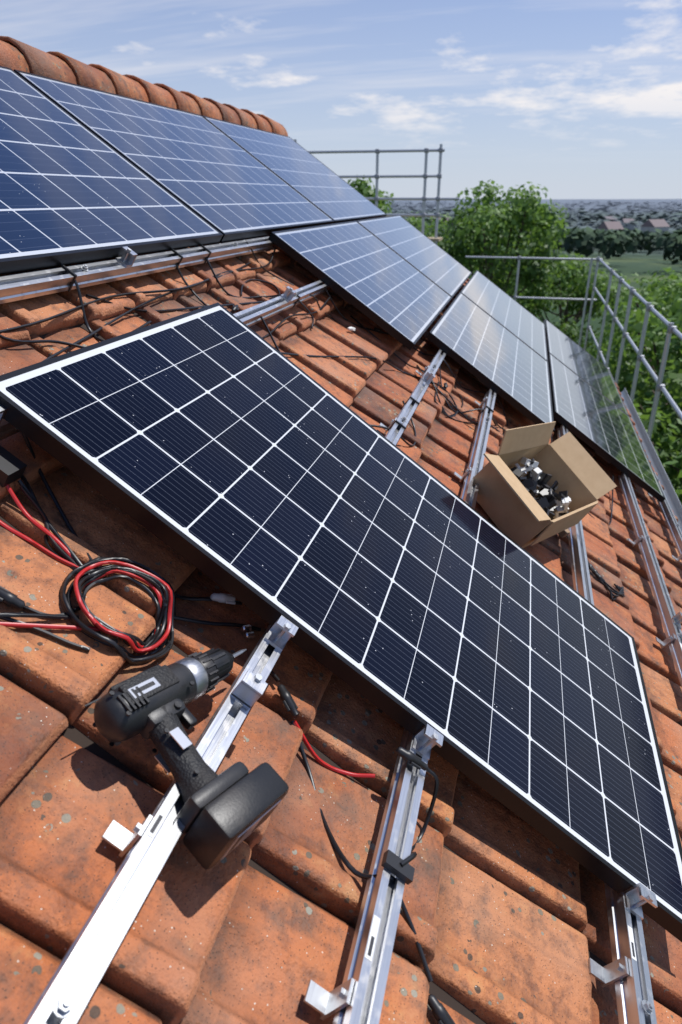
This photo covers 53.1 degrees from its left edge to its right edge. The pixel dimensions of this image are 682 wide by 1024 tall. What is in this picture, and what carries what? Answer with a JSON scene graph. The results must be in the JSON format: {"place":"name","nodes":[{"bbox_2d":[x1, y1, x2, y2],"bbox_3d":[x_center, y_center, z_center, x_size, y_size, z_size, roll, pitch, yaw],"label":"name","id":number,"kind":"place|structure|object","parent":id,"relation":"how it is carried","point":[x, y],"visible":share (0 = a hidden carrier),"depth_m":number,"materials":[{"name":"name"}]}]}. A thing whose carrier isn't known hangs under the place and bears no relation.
{"place":"outdoors","nodes":[
{"label":"outdoors","id":0,"kind":"place"},
{"bbox_2d":[0,0,681,198],"label":"sky","id":1,"kind":"structure","parent":0,"point":[574,99],"materials":[{"name":"blue"}]},
{"bbox_2d":[385,199,681,471],"bbox_3d":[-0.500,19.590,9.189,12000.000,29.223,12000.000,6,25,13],"label":"terrain ground","id":2,"kind":"structure","parent":0,"point":[639,263],"depth_m":104.01,"materials":[{"name":"green plant"}]},
{"bbox_2d":[348,178,393,213],"bbox_3d":[0.433,-7.290,23.766,4.211,7.996,4.185,6,25,13],"label":"tree","id":3,"kind":"object","parent":2,"relation":"on","point":[363,188],"visible":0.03,"depth_m":22.11,"materials":[{"name":"green plant"}]},
{"bbox_2d":[404,211,453,245],"bbox_3d":[4.623,-13.237,38.248,5.626,6.669,5.942,-18,31,-34],"label":"tree","id":4,"kind":"object","parent":2,"relation":"on","point":[410,219],"visible":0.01,"depth_m":36.67,"materials":[{"name":"green plant"}]},
{"bbox_2d":[447,249,484,278],"bbox_3d":[4.149,-8.844,30.029,5.647,5.626,5.153,6,25,13],"label":"tree","id":5,"kind":"object","parent":2,"relation":"on","point":[470,276],"visible":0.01,"depth_m":29.38,"materials":[{"name":"green plant"}]},
{"bbox_2d":[294,139,681,440],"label":"scaffolding","id":6,"kind":"object","parent":2,"relation":"on","point":[658,380],"visible":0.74,"depth_m":12.57,"materials":[{"name":"metal"}]},
{"bbox_2d":[437,180,569,297],"bbox_3d":[6.114,-8.426,26.296,5.337,7.951,4.806,-13,28,-26],"label":"tree","id":7,"kind":"object","parent":2,"relation":"on","point":[481,235],"visible":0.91,"depth_m":24.58,"materials":[{"name":"green plant"}]},
{"bbox_2d":[473,252,553,321],"bbox_3d":[8.214,-10.787,35.751,6.084,5.488,6.616,6,25,13],"label":"tree","id":8,"kind":"object","parent":2,"relation":"on","point":[529,310],"visible":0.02,"depth_m":34.59,"materials":[{"name":"green plant"}]},
{"bbox_2d":[386,200,681,305],"bbox_3d":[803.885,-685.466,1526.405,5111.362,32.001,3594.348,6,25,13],"label":"distant forest","id":9,"kind":"object","parent":2,"relation":"on","point":[586,241],"visible":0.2,"depth_m":115.67,"materials":[{"name":"green plant"}]},
{"bbox_2d":[433,216,669,232],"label":"village houses","id":10,"kind":"structure","parent":2,"relation":"on","point":[652,225],"depth_m":397.50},
{"bbox_2d":[506,252,628,357],"bbox_3d":[10.159,-8.662,30.732,6.136,5.811,6.520,6,25,13],"label":"tree","id":11,"kind":"object","parent":2,"relation":"on","point":[575,277],"visible":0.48,"depth_m":29.61,"materials":[{"name":"green plant"}]},
{"bbox_2d":[580,292,681,486],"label":"tree","id":12,"kind":"object","parent":2,"relation":"on","point":[654,340],"visible":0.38,"depth_m":16.23,"materials":[{"name":"green plant"}]},
{"bbox_2d":[592,268,681,450],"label":"tree","id":13,"kind":"object","parent":2,"relation":"on","point":[671,291],"visible":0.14,"depth_m":20.54,"materials":[{"name":"green plant"}]},
{"bbox_2d":[602,266,681,392],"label":"tree","id":14,"kind":"object","parent":2,"relation":"on","point":[648,289],"visible":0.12,"depth_m":26.31,"materials":[{"name":"green plant"}]},
{"bbox_2d":[633,342,681,504],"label":"tree","id":15,"kind":"object","parent":2,"relation":"on","point":[667,423],"visible":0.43,"depth_m":13.09,"materials":[{"name":"green plant"}]},
{"bbox_2d":[663,437,681,496],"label":"tree","id":16,"kind":"object","parent":2,"relation":"on","point":[677,491],"depth_m":9.78,"materials":[{"name":"green plant"}]},
{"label":"fascia boards","id":17,"kind":"object","parent":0,"visible":0},
{"bbox_2d":[0,235,681,1023],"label":"roof tiles","id":18,"kind":"object","parent":17,"relation":"on","point":[508,913],"visible":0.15,"depth_m":1.15,"materials":[{"name":"ceramic"}]},
{"bbox_2d":[0,236,273,303],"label":"rail","id":19,"kind":"object","parent":18,"relation":"on","point":[21,286],"visible":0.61,"depth_m":1.94,"materials":[{"name":"metal"}]},
{"bbox_2d":[0,66,222,274],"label":"panel","id":20,"kind":"object","parent":19,"relation":"on","point":[73,190],"visible":1,"depth_m":2.15,"materials":[{"name":"blue glass"}]},
{"bbox_2d":[14,69,333,241],"bbox_3d":[-0.658,-1.698,3.368,1.000,0.059,1.660,37,28,-3],"label":"panel","id":21,"kind":"object","parent":19,"relation":"on","point":[226,186],"visible":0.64,"depth_m":3.11,"materials":[{"name":"blue glass"}]},
{"bbox_2d":[0,36,287,135],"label":"ridge tiles","id":22,"kind":"object","parent":18,"relation":"on","point":[15,54],"visible":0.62,"depth_m":3.29,"materials":[{"name":"ceramic"}]},
{"bbox_2d":[0,280,328,440],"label":"rail","id":23,"kind":"object","parent":18,"relation":"on","point":[250,316],"visible":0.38,"depth_m":2.47,"materials":[{"name":"metal"}]},
{"bbox_2d":[84,648,288,869],"bbox_3d":[-0.175,0.322,1.014,0.276,0.081,0.308,42,28,18],"label":"cordless drill","id":24,"kind":"object","parent":18,"relation":"on","point":[222,815],"visible":1,"depth_m":0.92,"materials":[{"name":"plastic"}]},
{"bbox_2d":[23,349,445,1023],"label":"rail","id":25,"kind":"object","parent":18,"relation":"on","point":[85,961],"visible":0.67,"depth_m":0.80,"materials":[{"name":"metal"}]},
{"bbox_2d":[0,303,681,941],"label":"panel","id":26,"kind":"object","parent":25,"relation":"on","point":[238,459],"visible":1,"depth_m":1.48,"materials":[{"name":"black"}]},
{"bbox_2d":[241,625,254,638],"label":"cable lugs","id":27,"kind":"object","parent":18,"relation":"on","point":[246,629],"visible":1,"depth_m":1.30,"materials":[{"name":"silver metal"}]},
{"bbox_2d":[202,115,386,223],"bbox_3d":[-0.242,-2.381,4.846,1.000,0.059,1.660,37,28,-3],"label":"panel","id":28,"kind":"object","parent":18,"relation":"on","point":[311,178],"visible":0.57,"depth_m":4.67,"materials":[{"name":"blue glass"}]},
{"bbox_2d":[0,244,606,1023],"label":"connectors","id":29,"kind":"object","parent":18,"relation":"on","point":[12,466],"visible":0.86,"depth_m":1.19,"materials":[{"name":"black plastic"}]},
{"bbox_2d":[0,239,624,981],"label":"cables","id":30,"kind":"object","parent":18,"relation":"on","point":[162,649],"depth_m":1.20,"materials":[{"name":"black rubber"}]},
{"bbox_2d":[268,221,451,349],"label":"panel block","id":31,"kind":"structure","parent":18,"relation":"on","point":[377,281],"depth_m":3.54,"materials":[{"name":"blue glass"}]},
{"bbox_2d":[101,366,681,1019],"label":"roof hooks","id":32,"kind":"object","parent":18,"relation":"on","point":[325,1004],"visible":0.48,"depth_m":0.88,"materials":[{"name":"metal"}]},
{"bbox_2d":[333,388,495,1023],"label":"rail","id":33,"kind":"object","parent":18,"relation":"on","point":[382,897],"visible":0.67,"depth_m":1.00,"materials":[{"name":"metal"}]},
{"bbox_2d":[357,215,471,296],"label":"panel block","id":34,"kind":"structure","parent":18,"relation":"on","point":[422,253],"depth_m":5.16,"materials":[{"name":"blue glass"}]},
{"bbox_2d":[426,292,553,430],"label":"panel block","id":35,"kind":"structure","parent":18,"relation":"on","point":[488,351],"depth_m":3.96,"materials":[{"name":"blue glass"}]},
{"bbox_2d":[461,270,547,360],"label":"panel block","id":36,"kind":"structure","parent":18,"relation":"on","point":[503,308],"depth_m":5.58,"materials":[{"name":"blue"}]},
{"bbox_2d":[473,421,616,547],"bbox_3d":[0.694,-0.093,2.460,0.654,0.256,0.354,-15,63,-48],"label":"cardboard box","id":37,"kind":"object","parent":18,"relation":"on","point":[535,486],"visible":0.99,"depth_m":2.49,"materials":[{"name":"brown cardboard"}]},
{"bbox_2d":[558,529,569,537],"bbox_3d":[0.801,-0.019,2.744,0.282,0.028,0.189,37,28,-3],"label":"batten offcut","id":38,"kind":"object","parent":18,"relation":"on","point":[564,533],"visible":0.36,"depth_m":2.67,"materials":[{"name":"brown wood"}]},
{"bbox_2d":[543,319,628,415],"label":"panel block","id":39,"kind":"structure","parent":18,"relation":"on","point":[578,360],"depth_m":5.98,"materials":[{"name":"blue"}]},
{"bbox_2d":[557,424,656,1023],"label":"rail","id":40,"kind":"object","parent":18,"relation":"on","point":[633,989],"visible":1,"depth_m":1.22,"materials":[{"name":"metal"}]},
{"bbox_2d":[548,353,665,502],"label":"panel block","id":41,"kind":"structure","parent":18,"relation":"on","point":[599,424],"depth_m":4.36,"materials":[{"name":"blue"}]},
{"bbox_2d":[618,473,681,687],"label":"rail","id":42,"kind":"object","parent":18,"relation":"on","point":[666,611],"visible":1,"depth_m":2.90,"materials":[{"name":"metal"}]},
{"bbox_2d":[0,246,681,919],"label":"panel clamps","id":43,"kind":"object","parent":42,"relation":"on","point":[248,690],"visible":0.88,"depth_m":1.23,"materials":[{"name":"metal"}]},
{"bbox_2d":[654,472,681,560],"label":"rail","id":44,"kind":"object","parent":18,"relation":"on","point":[670,520],"visible":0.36,"depth_m":3.81,"materials":[{"name":"metal"}]},
{"bbox_2d":[53,242,681,1017],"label":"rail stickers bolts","id":45,"kind":"object","parent":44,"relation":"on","point":[63,1004],"visible":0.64,"depth_m":0.89,"materials":[{"name":"white"}]},
{"bbox_2d":[621,388,681,531],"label":"gutter","id":46,"kind":"object","parent":17,"relation":"attached to","point":[665,482],"visible":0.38,"depth_m":5.43,"materials":[{"name":"metal"}]}
]}

